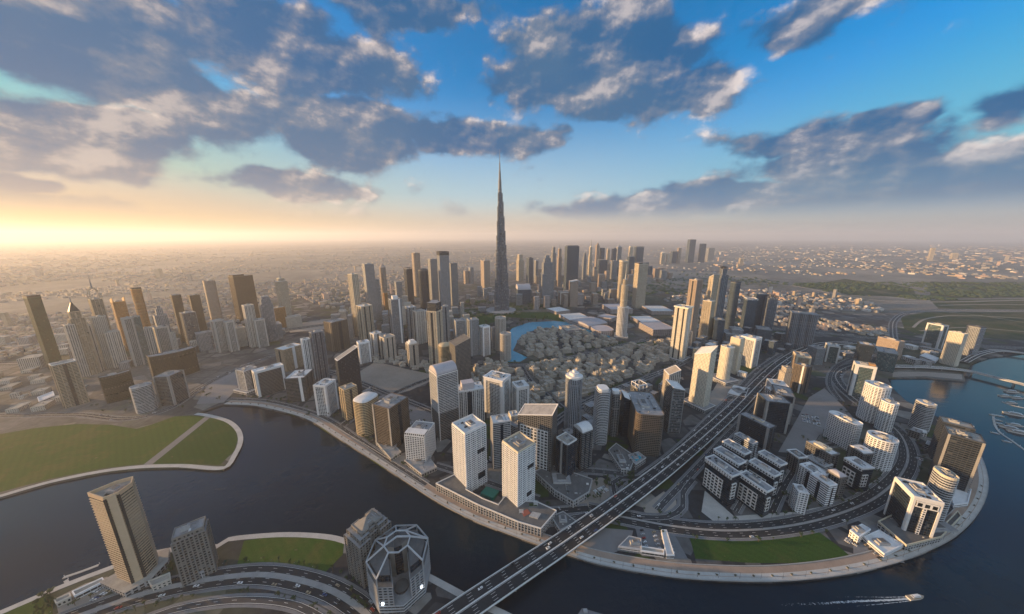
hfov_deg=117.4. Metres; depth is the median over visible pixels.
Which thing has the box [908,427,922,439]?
block
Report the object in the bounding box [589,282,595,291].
downtown block
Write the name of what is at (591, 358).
courtyard house
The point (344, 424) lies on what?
cross street
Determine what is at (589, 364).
courtyard house
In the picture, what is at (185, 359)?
office block
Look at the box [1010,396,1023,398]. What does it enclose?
yacht
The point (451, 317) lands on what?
downtown block
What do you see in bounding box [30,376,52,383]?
block
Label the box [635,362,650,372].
courtyard house
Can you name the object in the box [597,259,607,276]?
glass tower
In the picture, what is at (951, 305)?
field
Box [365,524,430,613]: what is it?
office building
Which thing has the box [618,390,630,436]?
glass tower
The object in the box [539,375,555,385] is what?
courtyard house
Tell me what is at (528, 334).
courtyard house
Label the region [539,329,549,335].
courtyard house
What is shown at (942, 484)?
apartment tower
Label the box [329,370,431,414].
cross street
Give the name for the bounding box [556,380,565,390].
courtyard house
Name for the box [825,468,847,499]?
office tower
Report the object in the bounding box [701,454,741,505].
apartment building
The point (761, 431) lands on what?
glass tower
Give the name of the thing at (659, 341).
courtyard house
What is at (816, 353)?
office tower
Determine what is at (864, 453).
office tower
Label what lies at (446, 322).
office tower
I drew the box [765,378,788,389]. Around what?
apartment tower
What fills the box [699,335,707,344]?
office block
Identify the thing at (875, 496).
ring road
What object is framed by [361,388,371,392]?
block
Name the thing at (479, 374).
courtyard house
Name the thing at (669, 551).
canopy
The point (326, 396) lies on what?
apartment tower
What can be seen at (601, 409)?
apartment tower
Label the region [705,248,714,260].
office tower
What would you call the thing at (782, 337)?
office block
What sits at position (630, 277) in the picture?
downtown block
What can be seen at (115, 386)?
office block
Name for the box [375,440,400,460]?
podium building
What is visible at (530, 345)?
courtyard house
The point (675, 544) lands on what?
square
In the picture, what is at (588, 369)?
courtyard house
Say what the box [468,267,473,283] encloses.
office tower
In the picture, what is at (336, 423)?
embankment road
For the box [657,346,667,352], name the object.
courtyard house
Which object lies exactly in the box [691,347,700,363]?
office block
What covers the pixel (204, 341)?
office tower
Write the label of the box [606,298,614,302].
downtown block
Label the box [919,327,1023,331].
race track
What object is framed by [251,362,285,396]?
office tower
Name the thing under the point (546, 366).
courtyard house
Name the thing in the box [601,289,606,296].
downtown block
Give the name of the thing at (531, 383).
courtyard house
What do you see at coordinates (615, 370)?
courtyard house
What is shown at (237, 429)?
field path
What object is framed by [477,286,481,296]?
downtown block
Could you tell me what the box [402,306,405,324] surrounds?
downtown block
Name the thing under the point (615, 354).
courtyard house
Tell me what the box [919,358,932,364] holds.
block
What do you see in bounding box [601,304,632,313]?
shopping hall
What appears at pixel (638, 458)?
podium building
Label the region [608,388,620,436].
glass tower
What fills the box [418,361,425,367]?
house
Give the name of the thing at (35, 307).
glass tower
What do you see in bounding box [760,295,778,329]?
glass tower
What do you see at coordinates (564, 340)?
courtyard house
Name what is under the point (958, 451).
unfinished tower
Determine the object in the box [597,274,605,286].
downtown block
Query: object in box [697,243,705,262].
glass tower
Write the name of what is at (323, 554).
lawn
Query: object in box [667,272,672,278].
downtown block
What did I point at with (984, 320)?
field
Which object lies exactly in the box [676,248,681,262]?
office tower
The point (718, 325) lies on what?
glass tower
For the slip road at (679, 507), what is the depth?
456.39 m
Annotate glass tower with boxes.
[22,294,61,369]
[110,297,128,350]
[130,287,150,326]
[132,315,149,366]
[170,294,185,342]
[179,311,199,346]
[188,294,206,330]
[228,274,259,320]
[274,306,286,327]
[309,329,329,380]
[335,345,361,394]
[383,293,388,312]
[403,267,414,303]
[418,268,429,309]
[515,284,530,303]
[526,257,532,284]
[555,432,576,476]
[563,245,578,290]
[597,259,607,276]
[599,248,604,258]
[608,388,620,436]
[611,248,616,259]
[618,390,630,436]
[627,256,634,273]
[631,379,647,391]
[633,246,644,267]
[662,379,684,432]
[669,251,677,263]
[685,239,695,262]
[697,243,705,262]
[710,317,724,345]
[713,446,746,471]
[714,266,728,317]
[722,438,751,470]
[724,281,740,328]
[735,411,776,449]
[739,297,757,334]
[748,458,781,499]
[752,293,767,330]
[753,392,791,433]
[754,325,771,345]
[757,449,787,486]
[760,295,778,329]
[771,384,795,423]
[783,310,818,348]
[824,342,840,363]
[841,456,874,491]
[846,360,877,396]
[851,341,874,367]
[871,346,898,372]
[883,476,944,537]
[921,322,948,348]
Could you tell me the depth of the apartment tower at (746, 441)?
544.66 m
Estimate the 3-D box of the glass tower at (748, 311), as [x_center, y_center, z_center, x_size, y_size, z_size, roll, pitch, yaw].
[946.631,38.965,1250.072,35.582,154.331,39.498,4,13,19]
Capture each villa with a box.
[0,356,7,360]
[6,349,18,353]
[9,352,21,355]
[24,351,34,354]
[25,346,36,350]
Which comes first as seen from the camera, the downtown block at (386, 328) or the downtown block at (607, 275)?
the downtown block at (386, 328)
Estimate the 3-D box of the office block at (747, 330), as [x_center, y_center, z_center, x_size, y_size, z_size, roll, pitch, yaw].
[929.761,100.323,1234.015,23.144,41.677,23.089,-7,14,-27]
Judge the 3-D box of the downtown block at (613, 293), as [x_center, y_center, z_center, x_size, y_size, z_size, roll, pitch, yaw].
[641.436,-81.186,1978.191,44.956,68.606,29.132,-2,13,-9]
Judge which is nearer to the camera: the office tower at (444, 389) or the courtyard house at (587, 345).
the office tower at (444, 389)
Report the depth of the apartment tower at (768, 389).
720.47 m
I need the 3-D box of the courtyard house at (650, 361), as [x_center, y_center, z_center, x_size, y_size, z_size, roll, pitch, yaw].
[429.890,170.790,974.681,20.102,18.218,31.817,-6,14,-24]
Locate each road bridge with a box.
[433,341,856,613]
[895,365,1023,385]
[960,349,1023,362]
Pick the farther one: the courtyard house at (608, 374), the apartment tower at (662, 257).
the apartment tower at (662, 257)
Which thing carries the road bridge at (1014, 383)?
on the ground at (212, 363)
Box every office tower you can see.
[152,369,189,405]
[153,306,170,330]
[194,330,213,351]
[202,279,222,319]
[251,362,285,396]
[258,295,278,341]
[276,321,283,338]
[284,368,314,401]
[323,317,350,351]
[362,263,378,320]
[372,392,410,447]
[375,278,381,319]
[379,263,389,315]
[388,295,404,343]
[394,281,402,301]
[411,252,420,296]
[428,258,438,299]
[429,360,459,440]
[436,251,450,309]
[441,304,449,341]
[449,262,458,305]
[449,334,470,384]
[463,270,468,283]
[467,317,479,355]
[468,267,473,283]
[480,260,489,287]
[491,326,494,349]
[518,404,557,471]
[534,260,537,282]
[539,253,553,302]
[551,247,555,279]
[556,248,561,285]
[558,291,568,303]
[564,369,582,428]
[568,279,578,306]
[573,421,593,469]
[582,253,586,279]
[594,243,599,266]
[610,260,617,279]
[616,245,621,265]
[627,391,663,456]
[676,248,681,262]
[686,278,702,346]
[688,330,692,345]
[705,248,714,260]
[785,449,807,473]
[790,362,812,393]
[804,439,839,468]
[807,345,825,364]
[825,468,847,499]
[845,444,873,464]
[876,336,905,360]
[962,324,986,355]
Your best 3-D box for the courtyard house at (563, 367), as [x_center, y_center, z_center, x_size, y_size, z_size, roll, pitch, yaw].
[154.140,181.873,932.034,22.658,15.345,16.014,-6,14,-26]
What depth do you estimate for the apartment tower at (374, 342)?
1038.55 m
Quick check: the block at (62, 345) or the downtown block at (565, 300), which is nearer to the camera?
the block at (62, 345)
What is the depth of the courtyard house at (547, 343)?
1130.09 m
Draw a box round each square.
[636,529,687,558]
[701,472,883,520]
[853,524,903,562]
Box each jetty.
[62,562,99,578]
[992,416,1023,449]
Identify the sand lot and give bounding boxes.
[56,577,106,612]
[197,372,237,403]
[288,319,329,332]
[360,363,429,393]
[378,395,431,459]
[580,477,609,506]
[582,528,632,552]
[643,493,675,512]
[709,378,741,406]
[779,388,852,452]
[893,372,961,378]
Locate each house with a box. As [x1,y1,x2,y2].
[398,349,405,354]
[399,361,405,366]
[412,365,418,369]
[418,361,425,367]
[471,376,478,381]
[474,367,482,375]
[476,370,484,380]
[481,362,493,372]
[484,357,492,364]
[492,360,499,366]
[494,364,502,371]
[500,360,508,368]
[505,367,514,372]
[511,375,519,383]
[514,367,523,375]
[517,339,525,344]
[523,348,534,355]
[525,332,533,337]
[525,342,534,349]
[525,361,534,370]
[526,338,535,342]
[527,381,535,388]
[529,365,540,375]
[529,384,545,395]
[529,393,540,403]
[529,399,537,404]
[533,343,544,347]
[533,349,543,357]
[534,326,543,331]
[534,361,540,367]
[535,333,543,339]
[535,371,546,379]
[536,345,544,352]
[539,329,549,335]
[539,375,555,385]
[540,336,546,342]
[541,362,553,371]
[541,381,552,391]
[541,396,554,403]
[543,340,552,346]
[544,348,553,355]
[546,370,556,377]
[547,337,557,344]
[547,345,558,351]
[548,358,560,365]
[552,366,561,374]
[552,390,564,401]
[554,351,562,356]
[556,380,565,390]
[557,356,565,361]
[559,365,567,370]
[559,371,567,378]
[560,337,568,342]
[560,347,571,353]
[563,360,574,368]
[571,340,580,345]
[571,365,584,373]
[572,343,584,351]
[573,330,582,335]
[574,358,582,367]
[577,352,586,360]
[581,329,588,334]
[582,335,589,341]
[582,381,594,391]
[582,386,588,396]
[583,362,597,368]
[584,343,591,347]
[585,367,592,372]
[585,376,600,385]
[586,354,595,362]
[590,370,599,376]
[592,341,600,347]
[594,337,601,344]
[595,358,606,364]
[595,366,606,371]
[598,348,609,354]
[599,334,606,339]
[599,370,615,379]
[601,340,610,346]
[601,362,609,368]
[601,377,614,386]
[603,353,615,358]
[606,337,617,344]
[606,357,616,365]
[607,365,620,375]
[611,351,619,356]
[612,346,622,352]
[612,364,625,369]
[612,375,622,381]
[615,359,627,366]
[619,356,630,361]
[620,369,631,378]
[621,344,632,349]
[621,349,632,355]
[629,341,636,348]
[631,351,641,358]
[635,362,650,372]
[637,343,646,347]
[637,346,645,353]
[643,348,653,354]
[643,358,655,365]
[644,340,653,345]
[645,354,659,362]
[653,349,664,354]
[654,338,666,344]
[655,351,669,361]
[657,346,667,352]
[660,342,669,346]
[664,337,670,343]
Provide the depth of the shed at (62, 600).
338.84 m
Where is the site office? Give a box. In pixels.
[618,536,641,553]
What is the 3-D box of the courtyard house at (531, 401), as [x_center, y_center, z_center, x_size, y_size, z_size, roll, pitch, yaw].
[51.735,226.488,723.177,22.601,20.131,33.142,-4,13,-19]
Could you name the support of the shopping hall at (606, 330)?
on the ground at (212, 363)
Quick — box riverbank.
[50,538,492,613]
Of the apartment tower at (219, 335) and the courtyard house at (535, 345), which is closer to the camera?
the apartment tower at (219, 335)
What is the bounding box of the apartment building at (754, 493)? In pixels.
[736,470,774,517]
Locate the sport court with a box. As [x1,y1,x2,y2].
[480,486,498,500]
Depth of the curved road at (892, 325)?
1540.54 m
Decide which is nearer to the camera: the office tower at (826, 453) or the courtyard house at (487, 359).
the office tower at (826, 453)
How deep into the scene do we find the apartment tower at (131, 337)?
948.19 m
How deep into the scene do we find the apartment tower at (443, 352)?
864.26 m
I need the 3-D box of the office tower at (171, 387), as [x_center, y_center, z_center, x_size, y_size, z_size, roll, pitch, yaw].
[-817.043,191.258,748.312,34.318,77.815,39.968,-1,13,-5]
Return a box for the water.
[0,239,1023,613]
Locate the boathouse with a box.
[72,577,103,598]
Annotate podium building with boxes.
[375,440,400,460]
[404,457,436,476]
[436,474,556,536]
[535,466,592,507]
[553,511,575,531]
[608,443,633,473]
[628,451,645,469]
[877,511,960,550]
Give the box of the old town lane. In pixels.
[520,366,564,407]
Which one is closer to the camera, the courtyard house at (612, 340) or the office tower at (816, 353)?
the office tower at (816, 353)
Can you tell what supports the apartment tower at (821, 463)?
on the ground at (212, 363)
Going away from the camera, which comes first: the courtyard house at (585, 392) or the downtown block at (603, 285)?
the courtyard house at (585, 392)
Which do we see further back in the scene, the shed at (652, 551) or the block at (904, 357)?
the block at (904, 357)
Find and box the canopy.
[661,529,674,558]
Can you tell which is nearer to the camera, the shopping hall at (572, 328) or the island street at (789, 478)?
the island street at (789, 478)
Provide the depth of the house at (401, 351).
1065.40 m
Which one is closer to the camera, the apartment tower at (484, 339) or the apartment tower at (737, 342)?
the apartment tower at (737, 342)
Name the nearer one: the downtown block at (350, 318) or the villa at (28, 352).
the villa at (28, 352)
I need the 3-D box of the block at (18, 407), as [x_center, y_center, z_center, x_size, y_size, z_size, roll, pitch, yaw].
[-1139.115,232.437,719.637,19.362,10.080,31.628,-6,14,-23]
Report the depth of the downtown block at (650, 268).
3275.40 m
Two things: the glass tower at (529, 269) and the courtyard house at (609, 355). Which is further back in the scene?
the glass tower at (529, 269)
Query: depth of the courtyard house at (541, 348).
1074.10 m
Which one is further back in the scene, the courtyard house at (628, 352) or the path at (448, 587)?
the courtyard house at (628, 352)
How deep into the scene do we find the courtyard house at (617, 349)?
1077.00 m
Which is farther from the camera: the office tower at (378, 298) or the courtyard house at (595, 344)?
the office tower at (378, 298)
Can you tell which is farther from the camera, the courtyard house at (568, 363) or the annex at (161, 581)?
the courtyard house at (568, 363)
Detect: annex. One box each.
[148,572,171,590]
[199,570,204,577]
[951,488,971,507]
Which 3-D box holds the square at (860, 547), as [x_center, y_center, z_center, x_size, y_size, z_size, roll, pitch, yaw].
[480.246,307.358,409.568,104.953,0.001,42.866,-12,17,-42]
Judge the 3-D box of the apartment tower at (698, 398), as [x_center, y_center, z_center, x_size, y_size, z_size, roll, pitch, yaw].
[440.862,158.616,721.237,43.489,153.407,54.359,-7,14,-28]
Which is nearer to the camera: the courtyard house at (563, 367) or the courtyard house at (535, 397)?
the courtyard house at (535, 397)
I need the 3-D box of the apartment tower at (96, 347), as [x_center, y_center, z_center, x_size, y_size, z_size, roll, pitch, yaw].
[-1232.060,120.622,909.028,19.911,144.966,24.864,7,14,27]
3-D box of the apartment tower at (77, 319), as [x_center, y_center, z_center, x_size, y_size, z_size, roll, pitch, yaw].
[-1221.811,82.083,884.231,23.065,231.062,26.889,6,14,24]
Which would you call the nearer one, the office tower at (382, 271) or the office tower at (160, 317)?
the office tower at (160, 317)
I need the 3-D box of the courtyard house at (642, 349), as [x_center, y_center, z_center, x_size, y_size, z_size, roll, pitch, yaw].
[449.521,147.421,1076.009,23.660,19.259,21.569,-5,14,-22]
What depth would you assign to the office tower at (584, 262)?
2884.43 m
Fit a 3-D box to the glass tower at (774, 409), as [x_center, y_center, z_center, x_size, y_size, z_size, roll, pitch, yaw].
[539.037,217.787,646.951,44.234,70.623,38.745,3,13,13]
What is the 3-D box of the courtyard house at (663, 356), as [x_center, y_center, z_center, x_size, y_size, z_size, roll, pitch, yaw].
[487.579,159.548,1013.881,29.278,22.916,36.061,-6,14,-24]
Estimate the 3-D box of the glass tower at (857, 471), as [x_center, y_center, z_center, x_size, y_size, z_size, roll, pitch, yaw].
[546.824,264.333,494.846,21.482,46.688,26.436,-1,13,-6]
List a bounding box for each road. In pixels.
[0,294,599,365]
[0,354,275,421]
[57,562,379,613]
[147,593,328,613]
[226,398,429,486]
[549,353,782,526]
[589,362,920,540]
[608,473,642,496]
[640,478,696,519]
[652,365,789,512]
[653,266,1023,301]
[735,321,1023,348]
[888,309,1023,339]
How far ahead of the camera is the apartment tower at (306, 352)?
845.66 m
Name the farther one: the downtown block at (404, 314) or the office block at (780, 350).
the downtown block at (404, 314)
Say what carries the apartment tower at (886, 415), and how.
on the ground at (212, 363)
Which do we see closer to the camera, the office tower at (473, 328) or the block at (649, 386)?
the block at (649, 386)
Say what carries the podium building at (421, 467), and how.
on the ground at (212, 363)
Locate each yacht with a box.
[905,594,923,600]
[998,424,1023,430]
[1002,411,1023,416]
[1003,390,1018,392]
[1005,422,1023,426]
[1006,429,1023,434]
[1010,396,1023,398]
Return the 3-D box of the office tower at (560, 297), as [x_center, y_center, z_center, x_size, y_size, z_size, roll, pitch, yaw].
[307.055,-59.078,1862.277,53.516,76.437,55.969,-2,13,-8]
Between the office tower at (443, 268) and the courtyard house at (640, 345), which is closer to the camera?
the courtyard house at (640, 345)
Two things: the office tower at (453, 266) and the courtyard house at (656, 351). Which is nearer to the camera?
the courtyard house at (656, 351)
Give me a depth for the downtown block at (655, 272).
3074.26 m
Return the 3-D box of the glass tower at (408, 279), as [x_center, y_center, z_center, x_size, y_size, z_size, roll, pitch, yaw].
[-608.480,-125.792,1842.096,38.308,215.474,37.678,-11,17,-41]
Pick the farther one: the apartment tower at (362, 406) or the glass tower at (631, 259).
the glass tower at (631, 259)
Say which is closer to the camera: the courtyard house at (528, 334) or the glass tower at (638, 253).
the courtyard house at (528, 334)
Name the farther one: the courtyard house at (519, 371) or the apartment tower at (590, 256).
the apartment tower at (590, 256)
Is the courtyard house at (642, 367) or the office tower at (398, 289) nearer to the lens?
the courtyard house at (642, 367)
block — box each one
[0,336,10,344]
[0,376,20,384]
[0,382,21,390]
[5,402,31,413]
[9,391,22,398]
[16,354,46,370]
[17,335,37,344]
[18,393,29,399]
[20,366,39,373]
[27,373,43,380]
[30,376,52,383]
[30,387,51,395]
[30,399,55,411]
[51,395,60,401]
[54,333,66,342]
[55,327,64,333]
[57,343,69,348]
[59,347,68,354]
[98,369,133,403]
[118,359,133,369]
[146,345,199,379]
[148,314,154,323]
[170,327,178,334]
[189,340,197,345]
[331,313,340,318]
[339,310,347,318]
[346,314,355,337]
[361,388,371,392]
[381,324,389,333]
[382,313,388,323]
[402,295,407,305]
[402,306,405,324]
[404,421,435,461]
[449,315,453,328]
[450,329,453,340]
[451,306,457,313]
[460,302,463,316]
[463,314,469,329]
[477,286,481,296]
[478,306,485,311]
[483,288,486,298]
[489,293,493,300]
[516,294,521,305]
[534,296,538,309]
[543,295,549,307]
[551,299,556,305]
[562,427,572,435]
[563,294,567,306]
[577,293,583,304]
[582,413,592,419]
[584,401,593,414]
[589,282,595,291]
[591,293,597,304]
[593,270,597,280]
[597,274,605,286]
[601,282,606,288]
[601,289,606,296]
[604,271,609,280]
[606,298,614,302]
[608,288,616,299]
[612,282,617,288]
[621,383,630,390]
[627,274,633,284]
[644,383,652,391]
[648,266,652,274]
[649,390,658,397]
[652,268,658,276]
[659,270,666,280]
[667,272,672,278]
[687,346,694,354]
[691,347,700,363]
[692,341,701,346]
[695,337,702,345]
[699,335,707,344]
[705,342,715,346]
[707,340,717,345]
[737,370,747,377]
[742,326,751,333]
[762,339,769,350]
[767,340,777,354]
[773,332,781,339]
[776,347,785,352]
[780,333,784,342]
[784,343,792,350]
[840,350,853,357]
[843,345,855,349]
[901,355,915,359]
[904,343,918,349]
[905,357,921,364]
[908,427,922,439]
[913,427,926,436]
[919,342,931,346]
[919,346,933,350]
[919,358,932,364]
[920,349,938,355]
[924,440,930,449]
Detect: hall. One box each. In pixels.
[37,391,54,401]
[546,307,569,314]
[559,313,587,323]
[559,324,581,332]
[571,317,607,329]
[591,325,613,335]
[597,314,616,321]
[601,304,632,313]
[630,316,658,323]
[639,321,672,335]
[641,306,673,314]
[727,385,747,397]
[862,530,903,557]
[919,353,938,363]
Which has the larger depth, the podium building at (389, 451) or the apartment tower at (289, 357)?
the apartment tower at (289, 357)
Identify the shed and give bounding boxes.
[54,593,71,606]
[640,546,663,557]
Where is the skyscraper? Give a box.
[486,151,515,314]
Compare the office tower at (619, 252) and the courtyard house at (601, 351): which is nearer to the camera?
the courtyard house at (601, 351)
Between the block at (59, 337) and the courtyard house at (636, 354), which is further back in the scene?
the block at (59, 337)
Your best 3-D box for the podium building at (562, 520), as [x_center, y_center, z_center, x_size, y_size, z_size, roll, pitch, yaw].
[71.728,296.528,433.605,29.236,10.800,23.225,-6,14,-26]
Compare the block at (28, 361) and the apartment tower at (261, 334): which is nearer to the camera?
the block at (28, 361)
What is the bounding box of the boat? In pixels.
[578,608,600,613]
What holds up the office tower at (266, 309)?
on the ground at (212, 363)
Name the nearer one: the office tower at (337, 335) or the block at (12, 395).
the block at (12, 395)
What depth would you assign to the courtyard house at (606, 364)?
945.40 m
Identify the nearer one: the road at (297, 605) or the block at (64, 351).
the road at (297, 605)
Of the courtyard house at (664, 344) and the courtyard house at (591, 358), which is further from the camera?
the courtyard house at (664, 344)
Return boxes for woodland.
[459,271,1023,316]
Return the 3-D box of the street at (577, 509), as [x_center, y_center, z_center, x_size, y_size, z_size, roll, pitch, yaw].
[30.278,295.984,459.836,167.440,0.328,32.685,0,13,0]
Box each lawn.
[3,596,52,613]
[237,537,343,571]
[690,532,847,562]
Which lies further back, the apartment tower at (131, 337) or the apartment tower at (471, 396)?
the apartment tower at (131, 337)
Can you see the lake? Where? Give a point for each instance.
(517, 332)
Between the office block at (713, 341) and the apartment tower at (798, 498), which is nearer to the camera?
the apartment tower at (798, 498)
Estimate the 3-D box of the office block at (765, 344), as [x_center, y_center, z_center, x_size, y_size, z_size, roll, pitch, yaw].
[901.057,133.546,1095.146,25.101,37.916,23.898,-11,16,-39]
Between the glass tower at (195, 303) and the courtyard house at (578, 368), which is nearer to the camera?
the courtyard house at (578, 368)
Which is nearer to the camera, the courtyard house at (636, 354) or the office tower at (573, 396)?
the office tower at (573, 396)
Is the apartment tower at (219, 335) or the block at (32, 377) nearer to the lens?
the block at (32, 377)
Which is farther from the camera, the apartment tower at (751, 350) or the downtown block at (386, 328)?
the downtown block at (386, 328)
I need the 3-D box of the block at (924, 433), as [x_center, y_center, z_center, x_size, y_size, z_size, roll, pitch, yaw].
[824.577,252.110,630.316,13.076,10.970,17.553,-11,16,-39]
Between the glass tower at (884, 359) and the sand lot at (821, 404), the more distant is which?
the glass tower at (884, 359)
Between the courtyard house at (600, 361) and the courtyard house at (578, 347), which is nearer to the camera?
the courtyard house at (600, 361)
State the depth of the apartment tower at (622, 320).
1210.68 m
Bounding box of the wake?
[801,597,908,608]
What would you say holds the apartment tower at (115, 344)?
on the ground at (212, 363)
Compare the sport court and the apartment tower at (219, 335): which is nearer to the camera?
the sport court
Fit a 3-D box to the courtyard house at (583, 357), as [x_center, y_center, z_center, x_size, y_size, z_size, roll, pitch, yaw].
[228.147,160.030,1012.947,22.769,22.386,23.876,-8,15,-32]
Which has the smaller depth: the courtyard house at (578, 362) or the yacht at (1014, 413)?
the yacht at (1014, 413)
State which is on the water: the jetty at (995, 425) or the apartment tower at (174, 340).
the jetty at (995, 425)
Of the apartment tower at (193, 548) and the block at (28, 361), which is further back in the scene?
the block at (28, 361)
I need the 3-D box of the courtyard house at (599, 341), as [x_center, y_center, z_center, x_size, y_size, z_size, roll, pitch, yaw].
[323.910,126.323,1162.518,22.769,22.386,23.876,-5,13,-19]
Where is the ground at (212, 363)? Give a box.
[0,239,1023,583]
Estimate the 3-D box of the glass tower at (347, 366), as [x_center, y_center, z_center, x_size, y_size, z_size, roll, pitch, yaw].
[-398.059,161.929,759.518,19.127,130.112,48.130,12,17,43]
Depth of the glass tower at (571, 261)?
2239.78 m
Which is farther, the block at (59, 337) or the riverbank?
the block at (59, 337)
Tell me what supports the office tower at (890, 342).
on the ground at (212, 363)
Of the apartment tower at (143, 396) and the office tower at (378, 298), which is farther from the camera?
the office tower at (378, 298)
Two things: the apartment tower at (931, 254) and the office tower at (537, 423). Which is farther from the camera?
the apartment tower at (931, 254)
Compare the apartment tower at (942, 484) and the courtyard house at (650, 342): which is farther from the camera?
the courtyard house at (650, 342)
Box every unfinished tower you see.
[927,416,975,459]
[928,425,985,492]
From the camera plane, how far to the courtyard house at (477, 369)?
891.22 m
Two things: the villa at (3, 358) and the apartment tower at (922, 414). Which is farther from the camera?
the villa at (3, 358)
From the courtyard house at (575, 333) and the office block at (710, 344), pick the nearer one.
the office block at (710, 344)
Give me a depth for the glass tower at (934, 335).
1113.25 m
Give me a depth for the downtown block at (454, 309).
1615.29 m
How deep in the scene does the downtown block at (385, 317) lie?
1415.24 m
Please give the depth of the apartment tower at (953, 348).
957.28 m
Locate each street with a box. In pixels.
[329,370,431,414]
[339,363,483,426]
[435,462,540,500]
[492,501,588,514]
[576,467,623,476]
[730,499,745,514]
[769,442,893,514]
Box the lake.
[507,321,610,361]
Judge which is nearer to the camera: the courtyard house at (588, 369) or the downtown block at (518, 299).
the courtyard house at (588, 369)
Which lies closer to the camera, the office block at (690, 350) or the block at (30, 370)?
the block at (30, 370)
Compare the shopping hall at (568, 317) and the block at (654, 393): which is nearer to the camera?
the block at (654, 393)
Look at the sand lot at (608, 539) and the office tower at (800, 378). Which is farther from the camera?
the office tower at (800, 378)
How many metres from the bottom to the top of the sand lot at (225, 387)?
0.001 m
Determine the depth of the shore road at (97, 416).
700.01 m
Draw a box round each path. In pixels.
[0,413,242,496]
[0,532,510,613]
[144,416,209,464]
[225,400,988,581]
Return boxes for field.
[0,415,217,491]
[153,418,237,464]
[470,312,565,324]
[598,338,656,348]
[800,279,916,297]
[901,312,1023,339]
[930,281,1023,297]
[930,299,1023,308]
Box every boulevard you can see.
[477,338,665,365]
[557,356,691,425]
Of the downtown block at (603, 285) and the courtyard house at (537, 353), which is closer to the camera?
the courtyard house at (537, 353)
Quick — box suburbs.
[0,245,1023,352]
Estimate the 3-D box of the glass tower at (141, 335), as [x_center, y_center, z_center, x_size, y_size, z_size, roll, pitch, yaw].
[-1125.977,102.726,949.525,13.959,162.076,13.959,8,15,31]
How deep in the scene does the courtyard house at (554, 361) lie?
964.32 m
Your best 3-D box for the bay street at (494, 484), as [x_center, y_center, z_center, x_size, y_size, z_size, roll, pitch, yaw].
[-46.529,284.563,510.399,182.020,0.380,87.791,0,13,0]
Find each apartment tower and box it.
[48,358,89,408]
[63,323,90,377]
[67,297,101,374]
[87,273,111,329]
[87,324,104,370]
[87,476,169,596]
[89,315,113,368]
[104,330,127,367]
[120,316,144,366]
[129,382,157,414]
[143,326,158,353]
[152,325,173,352]
[170,331,178,349]
[170,516,218,586]
[210,318,228,352]
[223,320,239,351]
[233,365,256,394]
[235,326,247,346]
[241,304,257,347]
[252,318,269,347]
[274,272,292,315]
[275,343,303,371]
[285,314,302,327]
[300,337,315,379]
[313,378,338,415]
[338,382,357,420]
[344,508,391,588]
[347,273,360,335]
[353,391,378,436]
[356,303,374,340]
[356,339,371,363]
[369,331,381,355]
[379,333,396,360]
[405,305,415,339]
[405,339,418,367]
[412,309,426,343]
[426,301,443,364]
[438,342,449,362]
[451,414,487,491]
[453,318,466,338]
[458,379,484,420]
[479,324,489,356]
[483,370,510,414]
[490,413,510,468]
[495,316,505,350]
[500,331,510,361]
[502,431,535,506]
[508,410,517,421]
[511,418,517,434]
[512,380,528,412]
[516,254,523,280]
[587,246,592,275]
[592,384,610,445]
[606,247,609,262]
[614,265,628,338]
[616,260,627,301]
[628,246,632,255]
[631,262,648,308]
[659,252,665,263]
[660,365,680,406]
[665,254,669,263]
[669,304,693,363]
[684,346,717,412]
[698,299,715,339]
[706,274,719,300]
[712,344,738,385]
[722,326,743,340]
[730,335,744,373]
[733,432,757,459]
[738,258,743,265]
[740,334,761,367]
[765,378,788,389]
[765,386,771,393]
[776,365,792,386]
[788,483,809,514]
[790,351,811,367]
[796,461,828,488]
[806,472,837,505]
[807,454,832,470]
[823,410,862,450]
[856,380,891,423]
[863,430,899,471]
[874,398,899,432]
[908,399,937,432]
[927,248,935,260]
[927,466,959,521]
[939,331,967,366]
[949,253,958,258]
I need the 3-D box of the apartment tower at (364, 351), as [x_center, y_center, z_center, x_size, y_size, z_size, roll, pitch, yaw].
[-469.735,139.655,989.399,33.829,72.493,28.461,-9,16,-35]
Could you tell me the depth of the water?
431.65 m
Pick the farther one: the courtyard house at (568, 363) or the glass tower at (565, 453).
the courtyard house at (568, 363)
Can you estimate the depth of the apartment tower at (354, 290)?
1227.70 m
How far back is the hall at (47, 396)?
762.38 m
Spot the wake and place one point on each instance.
(898, 599)
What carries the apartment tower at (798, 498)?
on the ground at (212, 363)
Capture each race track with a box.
[912,315,1014,327]
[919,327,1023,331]
[940,304,1021,305]
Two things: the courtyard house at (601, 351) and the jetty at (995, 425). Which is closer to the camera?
the jetty at (995, 425)
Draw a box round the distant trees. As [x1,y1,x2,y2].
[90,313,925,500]
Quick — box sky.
[0,0,1023,239]
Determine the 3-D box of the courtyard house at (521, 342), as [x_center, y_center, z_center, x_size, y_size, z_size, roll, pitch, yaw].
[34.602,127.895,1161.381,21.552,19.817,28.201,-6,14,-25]
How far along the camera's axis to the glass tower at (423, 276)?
1636.85 m
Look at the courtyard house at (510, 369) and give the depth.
913.79 m
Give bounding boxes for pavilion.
[848,524,870,542]
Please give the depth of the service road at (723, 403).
684.87 m
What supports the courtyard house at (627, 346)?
on the ground at (212, 363)

